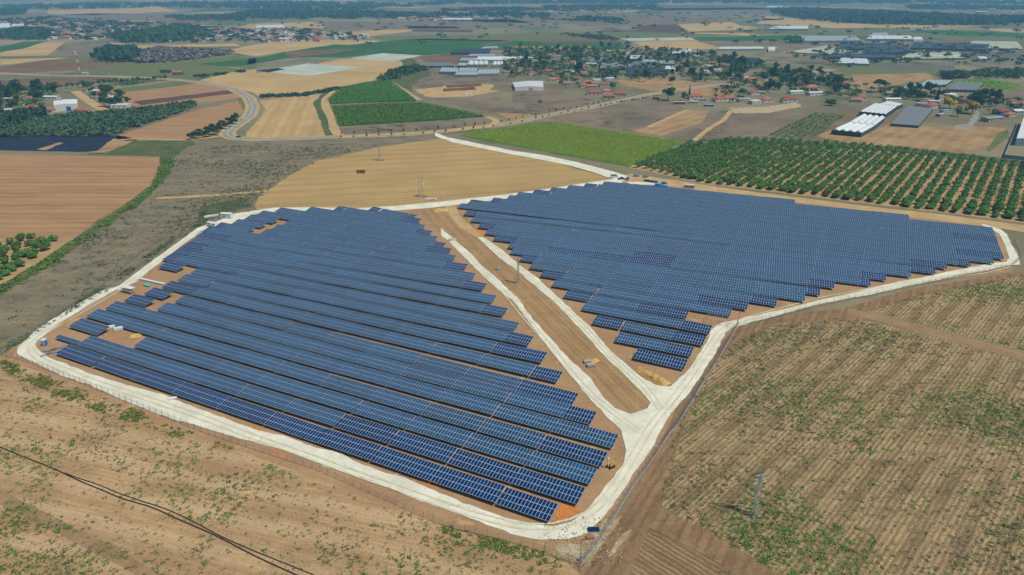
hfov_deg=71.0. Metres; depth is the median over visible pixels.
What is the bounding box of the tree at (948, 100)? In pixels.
[943,97,957,108]
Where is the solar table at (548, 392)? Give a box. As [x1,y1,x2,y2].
[516,379,578,404]
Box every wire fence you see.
[0,351,580,563]
[2,208,205,351]
[207,178,588,210]
[580,322,737,564]
[740,238,1021,323]
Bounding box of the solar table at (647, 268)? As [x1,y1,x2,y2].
[622,262,666,273]
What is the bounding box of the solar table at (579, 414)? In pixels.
[563,405,596,424]
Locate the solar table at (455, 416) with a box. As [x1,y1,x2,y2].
[421,402,485,429]
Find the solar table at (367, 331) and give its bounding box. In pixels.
[341,322,391,341]
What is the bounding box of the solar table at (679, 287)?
[655,280,703,293]
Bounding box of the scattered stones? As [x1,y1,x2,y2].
[542,515,622,566]
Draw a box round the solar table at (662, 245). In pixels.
[643,241,684,250]
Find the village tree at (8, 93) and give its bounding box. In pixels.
[3,86,12,99]
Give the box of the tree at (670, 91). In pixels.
[662,87,675,100]
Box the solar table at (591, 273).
[568,268,612,279]
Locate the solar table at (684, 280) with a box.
[660,274,707,286]
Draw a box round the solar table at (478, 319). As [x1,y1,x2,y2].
[468,314,518,330]
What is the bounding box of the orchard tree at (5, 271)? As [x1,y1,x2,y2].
[0,269,11,274]
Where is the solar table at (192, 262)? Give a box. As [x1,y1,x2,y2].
[173,256,211,267]
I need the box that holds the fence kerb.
[581,326,737,564]
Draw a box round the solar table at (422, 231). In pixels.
[414,229,431,234]
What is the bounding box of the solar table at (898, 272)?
[862,265,910,276]
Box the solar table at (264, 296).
[241,289,285,304]
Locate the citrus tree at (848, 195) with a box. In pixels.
[842,193,852,197]
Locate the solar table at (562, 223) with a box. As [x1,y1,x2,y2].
[543,219,580,226]
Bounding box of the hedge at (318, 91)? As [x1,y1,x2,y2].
[259,86,342,96]
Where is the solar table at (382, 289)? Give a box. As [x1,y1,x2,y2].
[357,282,401,295]
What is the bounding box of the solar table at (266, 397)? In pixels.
[237,384,294,410]
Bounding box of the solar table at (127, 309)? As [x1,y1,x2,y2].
[105,301,149,317]
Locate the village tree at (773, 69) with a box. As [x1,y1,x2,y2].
[770,66,777,77]
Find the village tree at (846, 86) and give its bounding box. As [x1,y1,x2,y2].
[843,84,850,92]
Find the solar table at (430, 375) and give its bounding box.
[401,364,458,388]
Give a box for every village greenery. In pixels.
[0,84,57,113]
[500,46,1023,112]
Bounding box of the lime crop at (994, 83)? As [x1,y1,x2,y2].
[952,78,1021,88]
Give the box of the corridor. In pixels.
[418,205,670,412]
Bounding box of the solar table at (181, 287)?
[161,281,200,295]
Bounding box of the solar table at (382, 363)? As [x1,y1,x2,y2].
[354,352,408,374]
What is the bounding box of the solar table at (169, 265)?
[158,261,184,270]
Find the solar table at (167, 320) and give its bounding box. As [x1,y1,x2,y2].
[138,310,183,326]
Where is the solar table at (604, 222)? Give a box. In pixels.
[586,217,622,226]
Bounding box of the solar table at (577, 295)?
[564,290,592,301]
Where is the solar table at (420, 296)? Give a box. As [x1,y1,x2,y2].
[397,289,442,304]
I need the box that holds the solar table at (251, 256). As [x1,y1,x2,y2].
[231,251,270,262]
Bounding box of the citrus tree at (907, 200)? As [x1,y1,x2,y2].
[901,198,910,202]
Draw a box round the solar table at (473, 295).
[449,288,496,302]
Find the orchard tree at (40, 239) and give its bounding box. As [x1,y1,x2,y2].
[34,236,45,241]
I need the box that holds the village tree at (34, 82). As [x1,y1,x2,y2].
[30,80,37,85]
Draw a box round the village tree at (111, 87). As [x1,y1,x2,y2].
[103,84,113,93]
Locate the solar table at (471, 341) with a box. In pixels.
[444,332,496,350]
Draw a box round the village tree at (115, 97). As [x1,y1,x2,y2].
[109,95,120,104]
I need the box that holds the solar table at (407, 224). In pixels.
[391,220,424,229]
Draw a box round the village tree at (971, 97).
[966,95,977,99]
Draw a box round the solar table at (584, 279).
[561,273,607,285]
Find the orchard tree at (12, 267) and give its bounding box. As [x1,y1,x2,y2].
[8,264,16,269]
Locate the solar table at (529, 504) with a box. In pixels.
[496,487,557,521]
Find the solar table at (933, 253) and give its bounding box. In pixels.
[910,248,956,258]
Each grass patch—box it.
[88,140,195,155]
[198,198,251,220]
[987,129,1009,151]
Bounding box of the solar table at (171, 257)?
[162,253,181,261]
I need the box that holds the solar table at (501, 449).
[464,433,533,465]
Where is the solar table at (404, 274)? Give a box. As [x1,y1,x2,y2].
[383,268,425,281]
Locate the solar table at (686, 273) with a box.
[665,268,711,279]
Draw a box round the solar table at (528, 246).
[508,242,548,250]
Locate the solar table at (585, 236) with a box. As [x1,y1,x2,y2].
[566,232,605,240]
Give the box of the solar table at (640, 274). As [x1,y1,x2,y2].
[616,268,661,279]
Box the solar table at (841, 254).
[819,249,863,259]
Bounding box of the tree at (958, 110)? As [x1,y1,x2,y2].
[955,107,963,115]
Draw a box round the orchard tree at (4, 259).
[0,255,8,263]
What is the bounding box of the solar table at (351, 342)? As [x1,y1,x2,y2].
[324,332,375,352]
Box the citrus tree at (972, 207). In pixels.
[966,205,975,209]
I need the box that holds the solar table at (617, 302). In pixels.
[589,294,639,309]
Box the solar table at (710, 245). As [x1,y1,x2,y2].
[688,241,729,249]
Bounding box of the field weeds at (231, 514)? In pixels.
[0,370,556,574]
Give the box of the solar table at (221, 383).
[193,371,247,394]
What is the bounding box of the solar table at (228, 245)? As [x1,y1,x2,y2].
[214,241,250,250]
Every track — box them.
[0,489,160,574]
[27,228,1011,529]
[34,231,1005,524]
[37,142,62,149]
[70,91,108,110]
[114,80,172,88]
[118,136,221,139]
[156,190,267,198]
[321,90,345,135]
[343,116,499,136]
[394,82,421,99]
[469,257,636,431]
[473,257,641,429]
[482,240,657,408]
[484,239,663,408]
[622,174,1023,231]
[630,153,670,167]
[645,509,780,574]
[647,110,688,126]
[692,110,733,140]
[846,308,1023,361]
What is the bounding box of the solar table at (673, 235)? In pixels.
[653,231,693,239]
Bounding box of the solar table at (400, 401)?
[369,387,430,414]
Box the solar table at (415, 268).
[394,262,435,273]
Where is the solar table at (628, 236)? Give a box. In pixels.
[610,232,649,240]
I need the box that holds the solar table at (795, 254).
[773,250,816,260]
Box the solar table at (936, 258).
[910,253,957,265]
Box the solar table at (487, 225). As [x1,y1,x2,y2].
[478,222,496,228]
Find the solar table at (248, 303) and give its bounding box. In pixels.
[226,295,269,311]
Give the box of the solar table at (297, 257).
[277,251,316,262]
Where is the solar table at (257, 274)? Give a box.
[236,268,277,280]
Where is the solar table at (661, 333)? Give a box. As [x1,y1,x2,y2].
[621,321,675,340]
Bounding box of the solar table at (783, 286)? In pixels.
[758,280,806,293]
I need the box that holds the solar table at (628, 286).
[604,280,651,293]
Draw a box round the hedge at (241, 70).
[235,69,246,72]
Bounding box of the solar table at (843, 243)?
[822,238,864,248]
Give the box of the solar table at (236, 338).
[211,329,260,347]
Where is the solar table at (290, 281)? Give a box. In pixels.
[270,275,313,287]
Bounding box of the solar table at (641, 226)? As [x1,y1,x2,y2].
[622,222,659,230]
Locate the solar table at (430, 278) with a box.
[421,274,465,288]
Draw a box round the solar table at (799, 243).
[778,239,819,248]
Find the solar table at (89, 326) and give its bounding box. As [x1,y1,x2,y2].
[69,318,109,336]
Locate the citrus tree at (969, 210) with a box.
[964,209,973,213]
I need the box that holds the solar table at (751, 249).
[730,245,772,256]
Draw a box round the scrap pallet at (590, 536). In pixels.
[586,535,594,539]
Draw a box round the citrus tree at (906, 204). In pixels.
[901,202,912,206]
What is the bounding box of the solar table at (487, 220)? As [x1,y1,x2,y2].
[471,216,503,224]
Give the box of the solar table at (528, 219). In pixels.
[509,215,545,223]
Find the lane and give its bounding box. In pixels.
[953,111,979,129]
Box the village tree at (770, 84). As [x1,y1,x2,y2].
[768,81,775,91]
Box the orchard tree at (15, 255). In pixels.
[9,252,20,258]
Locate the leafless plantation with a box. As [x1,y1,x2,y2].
[130,45,235,62]
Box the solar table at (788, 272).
[764,267,810,279]
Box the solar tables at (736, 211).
[196,181,1003,258]
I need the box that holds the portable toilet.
[40,338,47,345]
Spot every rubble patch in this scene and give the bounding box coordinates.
[552,515,621,563]
[608,529,631,556]
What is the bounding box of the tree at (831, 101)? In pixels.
[825,99,836,104]
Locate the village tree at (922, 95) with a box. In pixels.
[919,93,927,98]
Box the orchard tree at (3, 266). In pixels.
[0,264,8,269]
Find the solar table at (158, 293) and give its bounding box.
[144,287,172,299]
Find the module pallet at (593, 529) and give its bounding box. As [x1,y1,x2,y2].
[588,527,599,531]
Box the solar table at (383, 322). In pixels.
[356,313,405,330]
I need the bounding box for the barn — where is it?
[172,71,183,74]
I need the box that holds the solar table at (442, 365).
[414,354,470,376]
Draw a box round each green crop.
[327,79,415,102]
[332,102,484,124]
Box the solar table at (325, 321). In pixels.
[300,313,348,331]
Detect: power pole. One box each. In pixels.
[417,176,424,196]
[515,258,521,283]
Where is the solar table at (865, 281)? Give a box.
[860,278,870,285]
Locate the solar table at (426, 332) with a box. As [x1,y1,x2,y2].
[399,322,450,340]
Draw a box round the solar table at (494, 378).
[463,367,522,389]
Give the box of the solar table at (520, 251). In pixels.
[511,247,542,255]
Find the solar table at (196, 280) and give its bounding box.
[177,274,214,287]
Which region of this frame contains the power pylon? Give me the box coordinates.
[749,474,765,518]
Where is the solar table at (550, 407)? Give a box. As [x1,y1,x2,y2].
[505,391,568,418]
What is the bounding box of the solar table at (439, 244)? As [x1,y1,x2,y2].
[432,242,445,246]
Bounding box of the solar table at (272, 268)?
[251,262,290,275]
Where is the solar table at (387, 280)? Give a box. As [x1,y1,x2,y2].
[371,275,414,287]
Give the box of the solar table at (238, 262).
[219,256,257,268]
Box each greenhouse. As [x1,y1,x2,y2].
[0,23,9,27]
[11,23,23,26]
[256,25,284,30]
[426,62,453,67]
[439,67,458,74]
[441,18,472,21]
[450,48,490,54]
[454,71,477,76]
[457,62,466,67]
[458,67,476,71]
[459,58,475,62]
[467,60,487,66]
[468,54,495,57]
[476,56,508,61]
[477,69,499,75]
[481,46,498,49]
[492,61,502,66]
[507,56,521,60]
[587,57,613,63]
[600,62,629,70]
[623,62,660,67]
[627,67,667,76]
[630,55,644,60]
[642,59,656,61]
[656,61,674,65]
[672,49,690,55]
[718,47,762,50]
[722,57,759,62]
[766,6,781,8]
[768,26,807,30]
[768,47,774,51]
[786,45,855,54]
[787,36,860,42]
[828,53,894,59]
[831,121,873,136]
[836,43,902,50]
[837,58,868,65]
[848,114,884,129]
[859,103,896,117]
[863,47,917,54]
[866,35,913,40]
[872,32,888,34]
[881,101,902,108]
[891,106,932,127]
[895,52,965,59]
[910,42,988,51]
[913,37,922,41]
[917,80,951,88]
[947,81,983,92]
[971,41,1022,49]
[976,56,986,61]
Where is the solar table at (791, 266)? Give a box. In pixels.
[767,261,812,272]
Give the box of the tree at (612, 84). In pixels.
[609,82,615,90]
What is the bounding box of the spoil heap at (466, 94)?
[460,92,472,95]
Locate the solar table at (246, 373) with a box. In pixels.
[213,360,266,384]
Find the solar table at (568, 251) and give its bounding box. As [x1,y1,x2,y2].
[547,247,588,256]
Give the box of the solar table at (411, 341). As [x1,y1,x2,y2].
[384,332,436,351]
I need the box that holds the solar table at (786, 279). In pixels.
[761,273,808,286]
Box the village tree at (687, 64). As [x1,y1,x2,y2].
[682,59,689,67]
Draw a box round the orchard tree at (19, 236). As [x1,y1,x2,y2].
[14,233,24,239]
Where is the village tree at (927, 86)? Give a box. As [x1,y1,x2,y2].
[923,82,932,92]
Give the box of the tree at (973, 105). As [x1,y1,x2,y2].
[966,100,979,113]
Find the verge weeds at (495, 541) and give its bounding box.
[441,524,562,567]
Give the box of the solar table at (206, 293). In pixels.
[191,287,233,302]
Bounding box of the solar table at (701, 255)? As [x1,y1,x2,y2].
[680,251,722,260]
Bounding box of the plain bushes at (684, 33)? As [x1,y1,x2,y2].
[7,10,1023,43]
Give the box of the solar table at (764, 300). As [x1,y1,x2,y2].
[751,295,776,306]
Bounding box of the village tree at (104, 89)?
[99,87,109,91]
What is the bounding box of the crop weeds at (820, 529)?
[664,320,1023,574]
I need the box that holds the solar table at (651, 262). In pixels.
[627,256,671,267]
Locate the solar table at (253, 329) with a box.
[228,320,276,339]
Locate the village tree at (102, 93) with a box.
[97,91,107,95]
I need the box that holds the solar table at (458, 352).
[430,343,484,362]
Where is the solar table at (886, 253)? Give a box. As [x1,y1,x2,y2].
[865,248,909,257]
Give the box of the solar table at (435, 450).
[389,431,456,461]
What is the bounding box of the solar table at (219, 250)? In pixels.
[201,246,238,256]
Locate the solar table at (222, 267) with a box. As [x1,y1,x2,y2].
[204,262,243,274]
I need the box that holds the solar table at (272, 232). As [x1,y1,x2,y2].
[260,229,285,235]
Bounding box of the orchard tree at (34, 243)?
[30,241,40,246]
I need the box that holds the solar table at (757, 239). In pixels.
[737,234,777,243]
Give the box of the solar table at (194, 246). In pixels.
[180,242,206,250]
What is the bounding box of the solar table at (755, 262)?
[723,256,766,266]
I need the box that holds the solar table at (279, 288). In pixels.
[257,281,300,296]
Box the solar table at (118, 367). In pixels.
[93,356,144,378]
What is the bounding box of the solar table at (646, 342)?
[615,332,669,352]
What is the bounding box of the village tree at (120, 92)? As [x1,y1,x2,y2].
[114,88,125,102]
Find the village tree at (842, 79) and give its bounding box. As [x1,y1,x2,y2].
[838,76,848,84]
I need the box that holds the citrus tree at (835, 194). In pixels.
[831,192,839,197]
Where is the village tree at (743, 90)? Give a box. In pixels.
[738,88,748,93]
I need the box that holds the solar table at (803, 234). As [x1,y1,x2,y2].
[783,229,823,238]
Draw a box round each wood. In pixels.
[0,0,441,9]
[0,8,26,15]
[164,13,247,20]
[230,7,438,18]
[333,10,521,17]
[429,0,1023,4]
[459,6,552,10]
[508,11,550,17]
[540,3,662,11]
[573,15,624,21]
[769,6,1023,25]
[903,3,1023,9]
[961,12,1010,16]
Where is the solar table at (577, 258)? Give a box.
[541,251,582,261]
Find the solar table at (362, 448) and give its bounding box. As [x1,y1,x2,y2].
[315,428,380,459]
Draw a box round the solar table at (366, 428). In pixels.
[334,414,398,444]
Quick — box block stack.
[586,363,595,366]
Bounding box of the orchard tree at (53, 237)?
[48,234,57,240]
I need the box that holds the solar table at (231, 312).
[209,303,253,319]
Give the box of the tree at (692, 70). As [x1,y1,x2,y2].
[689,67,695,79]
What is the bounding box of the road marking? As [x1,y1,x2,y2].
[8,73,738,138]
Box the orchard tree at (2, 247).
[0,245,10,249]
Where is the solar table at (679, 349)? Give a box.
[666,343,693,356]
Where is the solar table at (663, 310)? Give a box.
[637,302,688,318]
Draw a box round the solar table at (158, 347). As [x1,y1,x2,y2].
[135,337,182,357]
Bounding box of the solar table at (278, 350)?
[251,340,302,359]
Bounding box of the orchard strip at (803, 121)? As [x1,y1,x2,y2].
[770,112,844,138]
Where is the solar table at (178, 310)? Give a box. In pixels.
[157,302,200,318]
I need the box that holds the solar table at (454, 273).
[432,267,475,280]
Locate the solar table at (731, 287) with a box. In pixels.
[706,280,754,294]
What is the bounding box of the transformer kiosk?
[220,212,232,218]
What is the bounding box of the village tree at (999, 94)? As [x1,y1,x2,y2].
[995,89,1003,98]
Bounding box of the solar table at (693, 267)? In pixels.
[670,261,715,273]
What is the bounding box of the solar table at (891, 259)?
[864,254,910,264]
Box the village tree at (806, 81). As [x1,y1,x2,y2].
[803,78,810,84]
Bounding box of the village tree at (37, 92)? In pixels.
[32,89,42,97]
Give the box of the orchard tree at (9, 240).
[5,238,13,243]
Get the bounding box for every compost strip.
[443,87,475,90]
[446,84,481,87]
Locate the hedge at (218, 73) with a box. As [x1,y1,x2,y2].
[211,71,227,75]
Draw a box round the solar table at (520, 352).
[491,342,547,363]
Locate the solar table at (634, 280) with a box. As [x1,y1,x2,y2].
[610,274,656,286]
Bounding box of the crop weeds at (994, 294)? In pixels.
[875,276,1023,349]
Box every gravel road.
[17,288,670,539]
[109,212,250,289]
[250,179,621,213]
[435,133,626,180]
[441,228,629,414]
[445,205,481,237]
[478,237,546,287]
[538,288,676,417]
[605,391,670,452]
[628,182,654,184]
[654,224,1019,431]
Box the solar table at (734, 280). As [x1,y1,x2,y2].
[711,274,758,286]
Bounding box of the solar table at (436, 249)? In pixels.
[424,245,451,253]
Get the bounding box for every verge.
[0,142,188,289]
[313,91,331,135]
[381,71,430,91]
[401,58,428,69]
[690,140,1023,165]
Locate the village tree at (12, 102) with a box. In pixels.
[6,99,18,105]
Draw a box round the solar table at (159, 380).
[132,369,184,392]
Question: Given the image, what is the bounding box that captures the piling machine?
[606,457,615,468]
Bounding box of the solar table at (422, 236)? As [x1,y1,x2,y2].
[406,233,437,240]
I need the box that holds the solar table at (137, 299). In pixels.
[124,294,154,307]
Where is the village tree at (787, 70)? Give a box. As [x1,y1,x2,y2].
[784,64,791,73]
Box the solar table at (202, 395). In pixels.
[173,382,228,407]
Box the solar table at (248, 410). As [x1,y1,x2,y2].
[217,396,275,423]
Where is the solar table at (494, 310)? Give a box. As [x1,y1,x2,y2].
[481,304,507,315]
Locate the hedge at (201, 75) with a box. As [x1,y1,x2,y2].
[193,74,210,77]
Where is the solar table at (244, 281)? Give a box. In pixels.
[222,274,263,289]
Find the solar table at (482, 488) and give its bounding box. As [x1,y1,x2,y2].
[431,466,504,501]
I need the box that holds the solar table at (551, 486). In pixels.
[512,468,585,503]
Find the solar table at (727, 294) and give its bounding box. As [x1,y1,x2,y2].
[702,287,751,301]
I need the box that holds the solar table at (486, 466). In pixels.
[448,449,519,483]
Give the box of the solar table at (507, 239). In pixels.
[493,235,517,242]
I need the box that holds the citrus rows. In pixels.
[635,136,1023,206]
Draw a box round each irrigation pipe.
[0,447,296,574]
[66,473,313,574]
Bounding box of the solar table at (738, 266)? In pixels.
[719,261,764,272]
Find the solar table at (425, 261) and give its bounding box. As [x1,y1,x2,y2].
[405,256,446,267]
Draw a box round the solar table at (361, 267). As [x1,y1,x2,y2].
[347,262,387,273]
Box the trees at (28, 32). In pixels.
[0,26,50,39]
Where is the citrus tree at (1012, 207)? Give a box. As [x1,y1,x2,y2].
[1004,205,1015,209]
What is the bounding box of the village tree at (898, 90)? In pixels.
[893,89,904,92]
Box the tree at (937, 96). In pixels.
[935,87,939,99]
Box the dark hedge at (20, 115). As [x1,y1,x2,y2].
[0,105,50,125]
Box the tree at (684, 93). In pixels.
[681,91,689,100]
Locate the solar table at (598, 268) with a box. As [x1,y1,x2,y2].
[574,262,618,273]
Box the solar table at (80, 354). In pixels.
[56,344,104,366]
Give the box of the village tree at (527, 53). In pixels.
[524,51,530,58]
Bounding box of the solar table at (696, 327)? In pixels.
[680,320,711,335]
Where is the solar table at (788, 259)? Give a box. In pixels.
[770,254,814,266]
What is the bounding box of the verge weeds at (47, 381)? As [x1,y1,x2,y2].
[0,359,233,449]
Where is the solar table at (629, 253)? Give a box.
[593,246,634,256]
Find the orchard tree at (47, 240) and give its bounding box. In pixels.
[41,238,50,242]
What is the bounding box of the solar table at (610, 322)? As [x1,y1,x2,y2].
[592,315,623,330]
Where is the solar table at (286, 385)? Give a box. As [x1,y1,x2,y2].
[256,373,312,398]
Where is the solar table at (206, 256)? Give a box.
[187,250,224,261]
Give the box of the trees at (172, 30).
[106,23,210,42]
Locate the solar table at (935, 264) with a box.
[910,259,946,269]
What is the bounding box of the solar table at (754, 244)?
[733,239,774,249]
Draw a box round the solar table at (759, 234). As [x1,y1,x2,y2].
[740,230,780,238]
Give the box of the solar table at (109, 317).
[86,309,130,325]
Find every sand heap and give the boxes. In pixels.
[128,333,141,338]
[434,208,448,211]
[590,358,600,362]
[636,368,670,385]
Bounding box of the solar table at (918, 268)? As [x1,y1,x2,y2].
[910,265,935,273]
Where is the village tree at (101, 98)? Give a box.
[97,96,106,106]
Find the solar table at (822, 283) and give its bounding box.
[810,278,833,289]
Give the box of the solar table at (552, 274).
[540,269,564,278]
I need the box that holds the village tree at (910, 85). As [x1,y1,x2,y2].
[907,82,913,88]
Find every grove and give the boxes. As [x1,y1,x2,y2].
[0,100,196,136]
[88,43,145,61]
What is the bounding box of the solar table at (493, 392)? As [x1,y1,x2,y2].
[451,377,511,400]
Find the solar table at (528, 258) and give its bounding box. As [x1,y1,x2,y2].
[520,254,536,262]
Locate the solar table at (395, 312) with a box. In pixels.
[371,304,418,320]
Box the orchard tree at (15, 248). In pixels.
[12,246,19,251]
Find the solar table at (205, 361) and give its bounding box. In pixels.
[172,348,223,371]
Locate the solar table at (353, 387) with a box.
[321,374,378,398]
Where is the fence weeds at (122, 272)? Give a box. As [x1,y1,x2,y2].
[4,217,207,350]
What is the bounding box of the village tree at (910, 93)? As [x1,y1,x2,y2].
[905,91,913,98]
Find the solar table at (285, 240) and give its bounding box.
[269,236,305,246]
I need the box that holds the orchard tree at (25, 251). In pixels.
[17,248,31,255]
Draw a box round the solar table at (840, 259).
[817,254,862,264]
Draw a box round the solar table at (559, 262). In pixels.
[534,256,576,267]
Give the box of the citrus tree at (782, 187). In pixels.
[778,185,786,190]
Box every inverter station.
[120,285,135,293]
[207,221,217,226]
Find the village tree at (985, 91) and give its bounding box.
[978,88,988,94]
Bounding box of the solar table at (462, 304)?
[438,297,485,312]
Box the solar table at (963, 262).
[957,259,970,266]
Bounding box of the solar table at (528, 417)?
[493,403,558,432]
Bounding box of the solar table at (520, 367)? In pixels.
[478,354,535,376]
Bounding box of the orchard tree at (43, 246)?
[39,242,50,249]
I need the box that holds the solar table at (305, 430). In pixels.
[264,412,325,441]
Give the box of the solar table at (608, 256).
[586,251,628,261]
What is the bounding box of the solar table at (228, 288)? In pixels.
[207,281,249,296]
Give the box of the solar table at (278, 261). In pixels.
[264,256,303,268]
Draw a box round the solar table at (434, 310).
[425,305,473,321]
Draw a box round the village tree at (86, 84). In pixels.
[82,81,92,87]
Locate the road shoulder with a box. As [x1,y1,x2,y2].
[0,69,838,140]
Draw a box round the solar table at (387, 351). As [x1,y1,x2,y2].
[368,343,421,364]
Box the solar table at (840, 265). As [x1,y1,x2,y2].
[815,260,861,270]
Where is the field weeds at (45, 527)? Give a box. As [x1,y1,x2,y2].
[0,499,160,574]
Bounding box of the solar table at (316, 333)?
[283,322,332,340]
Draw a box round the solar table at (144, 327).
[120,318,165,337]
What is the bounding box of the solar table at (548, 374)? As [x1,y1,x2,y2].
[530,366,562,381]
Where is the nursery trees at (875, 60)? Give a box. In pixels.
[790,40,1023,66]
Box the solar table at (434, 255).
[415,250,456,260]
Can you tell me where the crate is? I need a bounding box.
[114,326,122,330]
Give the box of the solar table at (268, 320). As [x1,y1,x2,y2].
[245,312,291,329]
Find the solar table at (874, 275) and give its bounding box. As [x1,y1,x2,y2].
[861,271,885,280]
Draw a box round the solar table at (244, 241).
[225,236,262,245]
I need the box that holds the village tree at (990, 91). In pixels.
[987,89,994,98]
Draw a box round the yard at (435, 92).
[416,84,497,97]
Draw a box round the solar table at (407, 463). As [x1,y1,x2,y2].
[370,446,440,480]
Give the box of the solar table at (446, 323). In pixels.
[413,313,462,329]
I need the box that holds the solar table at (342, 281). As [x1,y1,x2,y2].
[320,275,363,287]
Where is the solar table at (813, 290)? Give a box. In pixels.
[807,286,819,294]
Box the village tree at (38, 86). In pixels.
[33,84,42,89]
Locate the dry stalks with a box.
[666,319,1022,574]
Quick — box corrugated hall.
[1015,118,1023,145]
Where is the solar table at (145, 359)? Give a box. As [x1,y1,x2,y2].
[114,347,164,367]
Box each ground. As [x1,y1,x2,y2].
[0,0,1023,43]
[0,134,439,353]
[0,238,73,283]
[1,182,1017,563]
[578,271,1023,574]
[629,142,1023,222]
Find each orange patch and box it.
[419,477,441,488]
[468,227,484,235]
[556,504,579,520]
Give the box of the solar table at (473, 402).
[438,389,500,415]
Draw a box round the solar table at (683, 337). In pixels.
[673,331,705,345]
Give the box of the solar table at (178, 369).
[152,358,204,382]
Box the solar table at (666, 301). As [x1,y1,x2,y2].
[643,294,693,309]
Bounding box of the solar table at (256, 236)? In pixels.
[238,232,274,241]
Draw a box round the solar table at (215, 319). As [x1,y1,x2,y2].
[192,311,237,329]
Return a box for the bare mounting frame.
[704,314,737,328]
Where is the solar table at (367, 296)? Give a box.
[343,289,389,304]
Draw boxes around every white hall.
[53,99,78,111]
[512,81,543,90]
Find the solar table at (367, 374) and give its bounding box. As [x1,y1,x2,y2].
[338,363,394,386]
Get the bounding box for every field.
[0,13,58,15]
[0,13,323,20]
[0,41,45,51]
[0,42,64,55]
[0,56,94,60]
[0,58,61,64]
[0,60,122,72]
[0,77,112,85]
[0,135,118,151]
[0,154,159,238]
[0,356,579,574]
[30,26,102,29]
[41,36,112,39]
[44,8,106,10]
[47,7,177,14]
[51,44,111,55]
[81,2,167,2]
[87,56,255,78]
[88,136,137,152]
[110,82,194,91]
[111,83,240,106]
[116,101,243,140]
[133,0,168,0]
[133,1,201,1]
[133,90,232,104]
[136,43,239,47]
[181,9,252,11]
[190,11,233,13]
[198,69,256,91]
[200,58,256,65]
[220,98,244,130]
[231,40,380,55]
[237,24,325,27]
[245,93,324,137]
[248,39,511,63]
[250,59,413,95]
[255,139,609,208]
[256,22,321,27]
[258,68,284,71]
[273,63,360,75]
[274,44,340,53]
[284,49,351,56]
[300,0,342,0]
[319,19,550,29]
[339,118,491,133]
[347,29,412,36]
[349,53,421,60]
[361,8,456,10]
[367,8,404,8]
[371,31,629,40]
[374,7,424,7]
[378,0,433,0]
[402,11,440,12]
[411,71,511,87]
[412,29,472,31]
[418,54,467,63]
[436,97,511,117]
[441,5,770,11]
[448,12,781,25]
[478,40,511,44]
[497,112,535,120]
[511,87,593,120]
[512,41,623,48]
[513,46,591,48]
[515,37,620,41]
[548,4,601,5]
[552,99,713,143]
[568,3,639,3]
[597,30,681,32]
[600,10,640,12]
[612,32,747,37]
[616,79,709,91]
[620,38,655,40]
[631,529,734,574]
[632,110,708,135]
[634,40,718,49]
[636,24,687,31]
[643,7,1023,12]
[656,38,698,40]
[658,37,693,40]
[660,33,759,37]
[662,321,1023,574]
[678,22,750,31]
[682,30,745,32]
[683,110,809,142]
[686,89,733,96]
[690,35,793,40]
[698,40,786,47]
[730,103,801,112]
[738,28,860,30]
[743,29,1023,41]
[756,16,975,27]
[760,3,835,5]
[781,51,862,54]
[782,42,968,51]
[817,124,1004,151]
[822,6,882,7]
[822,7,893,8]
[828,66,950,76]
[852,73,936,88]
[869,63,954,70]
[871,276,1023,350]
[906,30,1023,36]
[935,9,992,9]
[935,39,1023,46]
[952,79,1020,89]
[959,51,1023,59]
[964,87,1023,101]
[965,13,1019,14]
[986,29,1023,31]
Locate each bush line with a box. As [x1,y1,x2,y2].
[375,64,431,79]
[540,17,628,23]
[564,32,629,43]
[783,35,804,42]
[935,69,973,78]
[971,66,1023,77]
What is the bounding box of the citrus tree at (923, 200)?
[914,198,927,202]
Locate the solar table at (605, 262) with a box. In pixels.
[581,257,623,267]
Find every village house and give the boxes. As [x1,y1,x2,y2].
[24,96,36,100]
[42,95,60,98]
[45,107,55,112]
[62,35,72,38]
[73,107,93,112]
[91,91,109,96]
[110,103,130,107]
[262,39,272,42]
[273,38,282,41]
[313,38,322,41]
[578,83,588,86]
[586,84,596,87]
[587,89,600,94]
[599,82,608,86]
[600,88,611,93]
[603,93,615,98]
[605,77,613,80]
[613,90,627,95]
[674,101,685,103]
[687,93,703,98]
[694,98,706,101]
[711,96,723,101]
[721,95,735,100]
[737,98,751,101]
[741,73,748,78]
[747,90,759,94]
[748,99,761,104]
[760,97,772,102]
[780,96,797,102]
[787,90,803,93]
[803,84,818,89]
[805,91,823,95]
[851,97,861,101]
[852,95,866,99]
[883,98,901,101]
[915,102,925,106]
[922,102,939,108]
[928,100,939,103]
[936,113,945,116]
[939,109,951,113]
[944,93,957,99]
[960,97,969,103]
[980,116,1004,121]
[992,108,1011,114]
[1002,111,1016,116]
[1006,99,1018,104]
[1011,109,1023,114]
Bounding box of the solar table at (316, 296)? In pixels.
[293,289,337,303]
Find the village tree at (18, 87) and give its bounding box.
[14,85,23,94]
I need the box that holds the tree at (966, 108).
[962,105,969,112]
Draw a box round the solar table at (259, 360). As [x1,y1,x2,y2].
[232,349,284,370]
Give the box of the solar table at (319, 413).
[284,399,344,425]
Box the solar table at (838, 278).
[812,272,859,285]
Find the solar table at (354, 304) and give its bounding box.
[330,297,377,311]
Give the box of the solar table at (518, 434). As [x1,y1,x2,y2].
[478,418,545,449]
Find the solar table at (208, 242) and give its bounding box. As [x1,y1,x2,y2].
[190,237,218,245]
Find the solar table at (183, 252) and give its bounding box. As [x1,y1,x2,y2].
[172,248,194,256]
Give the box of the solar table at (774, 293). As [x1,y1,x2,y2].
[755,287,804,301]
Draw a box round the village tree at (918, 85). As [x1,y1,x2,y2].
[916,82,922,89]

